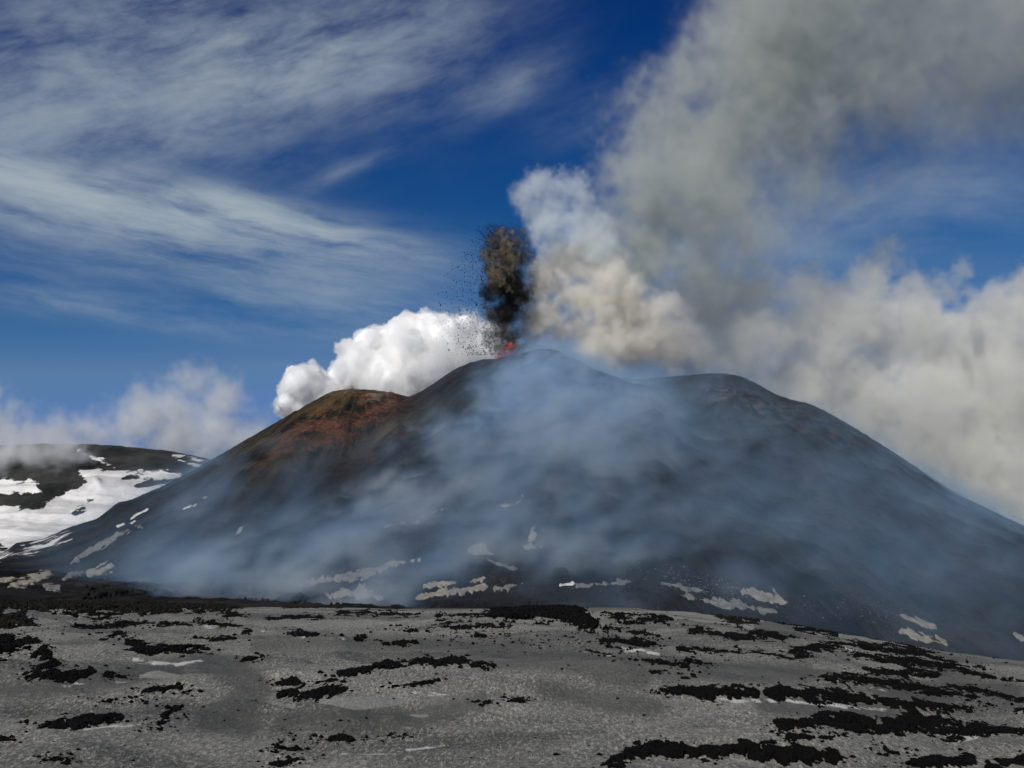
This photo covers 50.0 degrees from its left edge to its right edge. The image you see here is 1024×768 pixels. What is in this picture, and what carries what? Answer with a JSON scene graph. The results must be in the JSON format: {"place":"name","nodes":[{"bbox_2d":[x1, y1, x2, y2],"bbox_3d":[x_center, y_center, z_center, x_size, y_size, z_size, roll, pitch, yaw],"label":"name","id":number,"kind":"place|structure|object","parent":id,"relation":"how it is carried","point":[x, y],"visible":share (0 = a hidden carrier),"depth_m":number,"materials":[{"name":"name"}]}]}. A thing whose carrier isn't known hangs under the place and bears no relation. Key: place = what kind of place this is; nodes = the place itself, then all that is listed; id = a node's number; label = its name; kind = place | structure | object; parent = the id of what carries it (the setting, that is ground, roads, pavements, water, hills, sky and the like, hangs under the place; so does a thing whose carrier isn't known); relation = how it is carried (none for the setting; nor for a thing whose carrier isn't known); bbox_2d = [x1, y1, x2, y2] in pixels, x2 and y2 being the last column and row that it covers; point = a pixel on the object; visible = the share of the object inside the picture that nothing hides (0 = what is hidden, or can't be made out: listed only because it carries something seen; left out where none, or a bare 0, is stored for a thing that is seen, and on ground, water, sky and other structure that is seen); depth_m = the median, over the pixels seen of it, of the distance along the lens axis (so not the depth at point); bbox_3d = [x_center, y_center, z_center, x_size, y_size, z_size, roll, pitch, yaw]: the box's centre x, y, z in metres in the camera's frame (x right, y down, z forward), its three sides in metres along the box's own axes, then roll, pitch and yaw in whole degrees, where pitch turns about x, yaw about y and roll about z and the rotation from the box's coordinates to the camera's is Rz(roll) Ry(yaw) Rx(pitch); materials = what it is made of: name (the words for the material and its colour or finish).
{"place":"outdoors","nodes":[
{"label":"outdoors","id":0,"kind":"place"},
{"bbox_2d":[0,443,210,547],"bbox_3d":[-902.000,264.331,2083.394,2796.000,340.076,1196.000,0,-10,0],"label":"hills","id":1,"kind":"structure","parent":0,"point":[46,490],"depth_m":1993.40,"materials":[{"name":"snow"}]},
{"bbox_2d":[276,366,336,413],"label":"cloud","id":2,"kind":"structure","parent":0,"point":[300,388],"depth_m":1552.08,"materials":[{"name":"white"}]},
{"bbox_2d":[328,313,511,395],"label":"cloud","id":3,"kind":"structure","parent":0,"point":[408,356],"depth_m":1601.64,"materials":[{"name":"white"}]},
{"bbox_2d":[0,349,1023,660],"bbox_3d":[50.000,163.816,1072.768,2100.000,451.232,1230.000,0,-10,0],"label":"volcano","id":4,"kind":"structure","parent":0,"point":[726,487],"depth_m":841.37},
{"bbox_2d":[0,577,15,583],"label":"snow patch","id":5,"kind":"object","parent":4,"relation":"on","point":[6,579],"visible":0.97,"depth_m":657.73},
{"bbox_2d":[7,570,53,588],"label":"snow patch","id":6,"kind":"object","parent":4,"relation":"on","point":[36,577],"visible":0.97,"depth_m":664.95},
{"bbox_2d":[42,583,60,591],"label":"snow patch","id":7,"kind":"object","parent":4,"relation":"on","point":[49,587],"visible":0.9,"depth_m":601.22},
{"bbox_2d":[62,571,84,580],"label":"snow patch","id":8,"kind":"object","parent":4,"relation":"on","point":[70,575],"visible":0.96,"depth_m":720.74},
{"bbox_2d":[85,560,114,577],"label":"snow patch","id":9,"kind":"object","parent":4,"relation":"on","point":[91,573],"visible":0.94,"depth_m":762.71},
{"bbox_2d":[70,524,142,563],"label":"snow patch","id":10,"kind":"object","parent":4,"relation":"on","point":[107,541],"visible":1,"depth_m":836.66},
{"bbox_2d":[131,508,147,518],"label":"snow patch","id":11,"kind":"object","parent":4,"relation":"on","point":[138,513],"visible":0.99,"depth_m":922.96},
{"bbox_2d":[325,583,383,603],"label":"snow patch","id":12,"kind":"object","parent":4,"relation":"on","point":[360,592],"visible":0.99,"depth_m":675.13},
{"bbox_2d":[298,558,420,587],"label":"snow patch","id":13,"kind":"object","parent":4,"relation":"on","point":[364,572],"visible":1,"depth_m":706.73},
{"bbox_2d":[384,520,420,526],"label":"snow patch","id":14,"kind":"object","parent":4,"relation":"on","point":[416,522],"visible":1,"depth_m":776.21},
{"bbox_2d":[423,581,455,588],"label":"snow patch","id":15,"kind":"object","parent":4,"relation":"on","point":[440,584],"visible":1,"depth_m":684.17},
{"bbox_2d":[415,583,487,599],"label":"snow patch","id":16,"kind":"object","parent":4,"relation":"on","point":[452,591],"visible":1,"depth_m":671.28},
{"bbox_2d":[470,576,485,582],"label":"snow patch","id":17,"kind":"object","parent":4,"relation":"on","point":[481,579],"visible":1,"depth_m":690.51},
{"bbox_2d":[467,543,493,554],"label":"snow patch","id":18,"kind":"object","parent":4,"relation":"on","point":[478,548],"visible":1,"depth_m":729.01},
{"bbox_2d":[432,225,530,355],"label":"lava fragments","id":19,"kind":"object","parent":4,"relation":"on","point":[489,253],"visible":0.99,"depth_m":1223.21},
{"bbox_2d":[487,558,517,569],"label":"snow patch","id":20,"kind":"object","parent":4,"relation":"on","point":[503,565],"visible":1,"depth_m":706.03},
{"bbox_2d":[495,342,516,358],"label":"lava fountain","id":21,"kind":"object","parent":4,"relation":"on","point":[507,351],"visible":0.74,"depth_m":1211.27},
{"bbox_2d":[493,583,522,592],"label":"snow patch","id":22,"kind":"object","parent":4,"relation":"on","point":[506,587],"visible":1,"depth_m":679.90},
{"bbox_2d":[501,494,523,507],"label":"snow patch","id":23,"kind":"object","parent":4,"relation":"on","point":[505,505],"visible":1,"depth_m":802.52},
{"bbox_2d":[523,526,542,549],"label":"snow patch","id":24,"kind":"object","parent":4,"relation":"on","point":[532,536],"visible":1,"depth_m":741.95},
{"bbox_2d":[661,582,682,587],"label":"snow patch","id":25,"kind":"object","parent":4,"relation":"on","point":[679,585],"visible":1,"depth_m":688.67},
{"bbox_2d":[681,586,703,591],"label":"snow patch","id":26,"kind":"object","parent":4,"relation":"on","point":[688,589],"visible":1,"depth_m":687.27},
{"bbox_2d":[683,592,776,614],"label":"snow patch","id":27,"kind":"object","parent":4,"relation":"on","point":[720,602],"visible":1,"depth_m":667.01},
{"bbox_2d":[741,587,786,604],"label":"snow patch","id":28,"kind":"object","parent":4,"relation":"on","point":[762,596],"visible":1,"depth_m":682.39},
{"bbox_2d":[900,614,936,628],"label":"snow patch","id":29,"kind":"object","parent":4,"relation":"on","point":[922,623],"visible":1,"depth_m":694.53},
{"bbox_2d":[899,627,947,645],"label":"snow patch","id":30,"kind":"object","parent":4,"relation":"on","point":[912,634],"visible":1,"depth_m":663.78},
{"bbox_2d":[1013,632,1023,641],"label":"snow patch","id":31,"kind":"object","parent":4,"relation":"on","point":[1020,637],"visible":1,"depth_m":697.39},
{"bbox_2d":[0,607,1023,767],"bbox_3d":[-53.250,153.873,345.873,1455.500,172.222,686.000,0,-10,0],"label":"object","id":32,"kind":"structure","parent":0,"point":[592,709],"depth_m":127.18,"materials":[{"name":"gravel"}]},
{"bbox_2d":[0,734,12,741],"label":"lava outcrop","id":33,"kind":"object","parent":32,"relation":"on","point":[2,738],"visible":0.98,"depth_m":90.72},
{"bbox_2d":[0,632,42,660],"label":"lava outcrop","id":34,"kind":"object","parent":32,"relation":"on","point":[9,643],"visible":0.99,"depth_m":181.95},
{"bbox_2d":[0,608,42,632],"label":"lava outcrop","id":35,"kind":"object","parent":32,"relation":"on","point":[19,618],"visible":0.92,"depth_m":246.64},
{"bbox_2d":[28,644,61,669],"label":"lava outcrop","id":36,"kind":"object","parent":32,"relation":"on","point":[42,651],"visible":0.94,"depth_m":146.04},
{"bbox_2d":[49,755,64,761],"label":"lava outcrop","id":37,"kind":"object","parent":32,"relation":"on","point":[62,758],"visible":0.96,"depth_m":82.57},
{"bbox_2d":[22,666,127,683],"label":"lava outcrop","id":38,"kind":"object","parent":32,"relation":"on","point":[59,676],"visible":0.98,"depth_m":132.33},
{"bbox_2d":[32,712,129,731],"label":"lava outcrop","id":39,"kind":"object","parent":32,"relation":"on","point":[77,722],"visible":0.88,"depth_m":100.79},
{"bbox_2d":[64,620,136,629],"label":"lava outcrop","id":40,"kind":"object","parent":32,"relation":"on","point":[113,625],"visible":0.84,"depth_m":247.93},
{"bbox_2d":[69,610,132,622],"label":"lava outcrop","id":41,"kind":"object","parent":32,"relation":"on","point":[95,613],"visible":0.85,"depth_m":327.27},
{"bbox_2d":[0,597,243,614],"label":"lava outcrop","id":42,"kind":"object","parent":32,"relation":"on","point":[83,606],"visible":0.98,"depth_m":369.64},
{"bbox_2d":[115,619,157,625],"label":"lava outcrop","id":43,"kind":"object","parent":32,"relation":"on","point":[140,623],"visible":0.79,"depth_m":261.95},
{"bbox_2d":[94,629,217,657],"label":"lava outcrop","id":44,"kind":"object","parent":32,"relation":"on","point":[148,650],"visible":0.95,"depth_m":183.41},
{"bbox_2d":[140,682,192,694],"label":"lava outcrop","id":45,"kind":"object","parent":32,"relation":"on","point":[153,688],"visible":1,"depth_m":124.77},
{"bbox_2d":[156,704,183,725],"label":"lava outcrop","id":46,"kind":"object","parent":32,"relation":"on","point":[174,708],"visible":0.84,"depth_m":113.67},
{"bbox_2d":[158,620,192,627],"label":"lava outcrop","id":47,"kind":"object","parent":32,"relation":"on","point":[165,622],"visible":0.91,"depth_m":256.62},
{"bbox_2d":[81,577,332,604],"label":"scoria mound","id":48,"kind":"object","parent":32,"relation":"on","point":[205,586],"visible":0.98,"depth_m":665.03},
{"bbox_2d":[193,634,236,641],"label":"lava outcrop","id":49,"kind":"object","parent":32,"relation":"on","point":[221,638],"visible":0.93,"depth_m":200.83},
{"bbox_2d":[192,616,252,634],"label":"lava outcrop","id":50,"kind":"object","parent":32,"relation":"on","point":[212,623],"visible":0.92,"depth_m":264.62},
{"bbox_2d":[221,611,245,618],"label":"lava outcrop","id":51,"kind":"object","parent":32,"relation":"on","point":[232,614],"visible":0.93,"depth_m":334.92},
{"bbox_2d":[241,654,269,661],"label":"lava outcrop","id":52,"kind":"object","parent":32,"relation":"on","point":[250,658],"visible":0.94,"depth_m":171.81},
{"bbox_2d":[268,757,298,766],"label":"lava outcrop","id":53,"kind":"object","parent":32,"relation":"on","point":[275,763],"visible":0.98,"depth_m":94.49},
{"bbox_2d":[280,746,297,751],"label":"lava outcrop","id":54,"kind":"object","parent":32,"relation":"on","point":[291,749],"visible":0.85,"depth_m":100.24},
{"bbox_2d":[273,675,305,687],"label":"lava outcrop","id":55,"kind":"object","parent":32,"relation":"on","point":[292,681],"visible":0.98,"depth_m":132.32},
{"bbox_2d":[265,612,324,619],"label":"lava outcrop","id":56,"kind":"object","parent":32,"relation":"on","point":[290,616],"visible":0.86,"depth_m":340.64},
{"bbox_2d":[287,628,319,637],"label":"lava outcrop","id":57,"kind":"object","parent":32,"relation":"on","point":[300,632],"visible":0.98,"depth_m":211.52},
{"bbox_2d":[273,683,348,701],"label":"lava outcrop","id":58,"kind":"object","parent":32,"relation":"on","point":[316,694],"visible":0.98,"depth_m":124.42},
{"bbox_2d":[282,606,344,610],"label":"lava outcrop","id":59,"kind":"object","parent":32,"relation":"on","point":[286,607],"visible":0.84,"depth_m":444.28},
{"bbox_2d":[321,677,337,682],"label":"lava outcrop","id":60,"kind":"object","parent":32,"relation":"on","point":[333,679],"visible":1,"depth_m":131.15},
{"bbox_2d":[328,733,353,742],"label":"lava outcrop","id":61,"kind":"object","parent":32,"relation":"on","point":[339,737],"visible":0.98,"depth_m":105.53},
{"bbox_2d":[355,635,367,641],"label":"lava outcrop","id":62,"kind":"object","parent":32,"relation":"on","point":[362,637],"visible":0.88,"depth_m":213.09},
{"bbox_2d":[333,607,418,618],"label":"lava outcrop","id":63,"kind":"object","parent":32,"relation":"on","point":[362,612],"visible":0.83,"depth_m":399.24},
{"bbox_2d":[381,639,418,647],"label":"lava outcrop","id":64,"kind":"object","parent":32,"relation":"on","point":[400,642],"visible":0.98,"depth_m":212.95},
{"bbox_2d":[399,628,417,632],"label":"lava outcrop","id":65,"kind":"object","parent":32,"relation":"on","point":[410,630],"visible":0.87,"depth_m":239.26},
{"bbox_2d":[391,677,441,688],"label":"lava outcrop","id":66,"kind":"object","parent":32,"relation":"on","point":[425,682],"visible":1,"depth_m":129.38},
{"bbox_2d":[336,653,498,677],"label":"lava outcrop","id":67,"kind":"object","parent":32,"relation":"on","point":[389,664],"visible":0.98,"depth_m":141.40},
{"bbox_2d":[390,598,485,608],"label":"scoria mound","id":68,"kind":"object","parent":32,"relation":"on","point":[451,602],"visible":0.96,"depth_m":648.37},
{"bbox_2d":[435,618,462,623],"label":"lava outcrop","id":69,"kind":"object","parent":32,"relation":"on","point":[438,619],"visible":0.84,"depth_m":275.90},
{"bbox_2d":[426,623,472,629],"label":"lava outcrop","id":70,"kind":"object","parent":32,"relation":"on","point":[467,627],"visible":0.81,"depth_m":247.17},
{"bbox_2d":[434,611,505,619],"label":"lava outcrop","id":71,"kind":"object","parent":32,"relation":"on","point":[463,615],"visible":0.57,"depth_m":374.20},
{"bbox_2d":[473,631,486,637],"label":"lava outcrop","id":72,"kind":"object","parent":32,"relation":"on","point":[476,633],"visible":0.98,"depth_m":235.89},
{"bbox_2d":[482,699,490,705],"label":"lava outcrop","id":73,"kind":"object","parent":32,"relation":"on","point":[486,702],"visible":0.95,"depth_m":121.67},
{"bbox_2d":[469,622,512,630],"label":"lava outcrop","id":74,"kind":"object","parent":32,"relation":"on","point":[479,625],"visible":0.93,"depth_m":246.00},
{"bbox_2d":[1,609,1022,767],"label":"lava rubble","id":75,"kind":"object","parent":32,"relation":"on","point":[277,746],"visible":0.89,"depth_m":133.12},
{"bbox_2d":[507,695,531,702],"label":"lava outcrop","id":76,"kind":"object","parent":32,"relation":"on","point":[515,698],"visible":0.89,"depth_m":124.84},
{"bbox_2d":[480,604,609,633],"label":"lava outcrop","id":77,"kind":"object","parent":32,"relation":"on","point":[573,615],"visible":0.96,"depth_m":350.64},
{"bbox_2d":[517,583,663,607],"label":"scoria mound","id":78,"kind":"object","parent":32,"relation":"on","point":[595,593],"visible":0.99,"depth_m":664.14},
{"bbox_2d":[559,581,574,585],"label":"snow patch","id":79,"kind":"object","parent":78,"relation":"on","point":[571,583],"visible":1,"depth_m":679.26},
{"bbox_2d":[575,578,630,587],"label":"snow patch","id":80,"kind":"object","parent":78,"relation":"on","point":[618,582],"visible":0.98,"depth_m":681.86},
{"bbox_2d":[585,649,615,656],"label":"lava outcrop","id":81,"kind":"object","parent":32,"relation":"on","point":[591,651],"visible":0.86,"depth_m":191.02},
{"bbox_2d":[605,623,620,630],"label":"lava outcrop","id":82,"kind":"object","parent":32,"relation":"on","point":[617,628],"visible":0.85,"depth_m":273.89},
{"bbox_2d":[592,634,664,649],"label":"lava outcrop","id":83,"kind":"object","parent":32,"relation":"on","point":[639,642],"visible":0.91,"depth_m":210.22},
{"bbox_2d":[625,630,659,637],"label":"lava outcrop","id":84,"kind":"object","parent":32,"relation":"on","point":[635,632],"visible":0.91,"depth_m":266.21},
{"bbox_2d":[600,608,688,625],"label":"lava outcrop","id":85,"kind":"object","parent":32,"relation":"on","point":[652,617],"visible":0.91,"depth_m":330.51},
{"bbox_2d":[648,669,663,674],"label":"lava outcrop","id":86,"kind":"object","parent":32,"relation":"on","point":[651,671],"visible":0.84,"depth_m":146.38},
{"bbox_2d":[641,657,689,668],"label":"lava outcrop","id":87,"kind":"object","parent":32,"relation":"on","point":[659,661],"visible":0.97,"depth_m":156.36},
{"bbox_2d":[659,601,702,612],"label":"scoria mound","id":88,"kind":"object","parent":32,"relation":"on","point":[665,606],"visible":0.96,"depth_m":653.25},
{"bbox_2d":[676,657,712,668],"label":"lava outcrop","id":89,"kind":"object","parent":32,"relation":"on","point":[695,660],"visible":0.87,"depth_m":181.62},
{"bbox_2d":[688,625,721,636],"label":"lava outcrop","id":90,"kind":"object","parent":32,"relation":"on","point":[698,630],"visible":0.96,"depth_m":256.65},
{"bbox_2d":[675,644,740,654],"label":"lava outcrop","id":91,"kind":"object","parent":32,"relation":"on","point":[688,649],"visible":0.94,"depth_m":205.53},
{"bbox_2d":[603,737,842,767],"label":"lava outcrop","id":92,"kind":"object","parent":32,"relation":"on","point":[786,755],"visible":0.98,"depth_m":92.59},
{"bbox_2d":[711,614,760,627],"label":"lava outcrop","id":93,"kind":"object","parent":32,"relation":"on","point":[736,620],"visible":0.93,"depth_m":380.90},
{"bbox_2d":[723,628,795,642],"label":"lava outcrop","id":94,"kind":"object","parent":32,"relation":"on","point":[736,636],"visible":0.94,"depth_m":257.73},
{"bbox_2d":[738,646,804,660],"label":"lava outcrop","id":95,"kind":"object","parent":32,"relation":"on","point":[774,654],"visible":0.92,"depth_m":213.07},
{"bbox_2d":[787,650,816,657],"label":"lava outcrop","id":96,"kind":"object","parent":32,"relation":"on","point":[800,653],"visible":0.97,"depth_m":216.39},
{"bbox_2d":[785,732,835,741],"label":"lava outcrop","id":97,"kind":"object","parent":32,"relation":"on","point":[793,737],"visible":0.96,"depth_m":96.72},
{"bbox_2d":[649,683,975,714],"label":"lava outcrop","id":98,"kind":"object","parent":32,"relation":"on","point":[710,692],"visible":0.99,"depth_m":142.10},
{"bbox_2d":[792,626,838,637],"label":"lava outcrop","id":99,"kind":"object","parent":32,"relation":"on","point":[818,631],"visible":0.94,"depth_m":350.17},
{"bbox_2d":[790,637,962,665],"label":"lava outcrop","id":100,"kind":"object","parent":32,"relation":"on","point":[863,645],"visible":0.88,"depth_m":279.79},
{"bbox_2d":[772,709,989,741],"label":"lava outcrop","id":101,"kind":"object","parent":32,"relation":"on","point":[910,722],"visible":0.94,"depth_m":120.75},
{"bbox_2d":[882,745,899,755],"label":"lava outcrop","id":102,"kind":"object","parent":32,"relation":"on","point":[885,748],"visible":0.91,"depth_m":99.44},
{"bbox_2d":[816,671,978,701],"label":"lava outcrop","id":103,"kind":"object","parent":32,"relation":"on","point":[911,686],"visible":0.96,"depth_m":179.81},
{"bbox_2d":[861,666,941,678],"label":"lava outcrop","id":104,"kind":"object","parent":32,"relation":"on","point":[908,671],"visible":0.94,"depth_m":205.40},
{"bbox_2d":[882,642,936,653],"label":"lava outcrop","id":105,"kind":"object","parent":32,"relation":"on","point":[913,647],"visible":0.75,"depth_m":308.87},
{"bbox_2d":[851,652,997,678],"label":"lava outcrop","id":106,"kind":"object","parent":32,"relation":"on","point":[902,661],"visible":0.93,"depth_m":247.50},
{"bbox_2d":[905,752,977,767],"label":"lava outcrop","id":107,"kind":"object","parent":32,"relation":"on","point":[965,759],"visible":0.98,"depth_m":97.82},
{"bbox_2d":[974,663,985,670],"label":"lava outcrop","id":108,"kind":"object","parent":32,"relation":"on","point":[982,667],"visible":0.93,"depth_m":261.79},
{"bbox_2d":[943,683,1023,702],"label":"lava outcrop","id":109,"kind":"object","parent":32,"relation":"on","point":[970,689],"visible":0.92,"depth_m":185.01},
{"bbox_2d":[984,753,1023,767],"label":"lava outcrop","id":110,"kind":"object","parent":32,"relation":"on","point":[1005,762],"visible":0.99,"depth_m":102.80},
{"bbox_2d":[985,724,1023,737],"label":"lava outcrop","id":111,"kind":"object","parent":32,"relation":"on","point":[1003,730],"visible":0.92,"depth_m":120.43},
{"bbox_2d":[1000,678,1023,681],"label":"lava outcrop","id":112,"kind":"object","parent":32,"relation":"on","point":[1001,679],"visible":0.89,"depth_m":196.53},
{"bbox_2d":[1013,707,1023,712],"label":"lava outcrop","id":113,"kind":"object","parent":32,"relation":"on","point":[1017,709],"visible":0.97,"depth_m":158.34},
{"bbox_2d":[0,0,1023,525],"label":"sky","id":114,"kind":"structure","parent":0,"point":[818,203],"materials":[{"name":"blue"}]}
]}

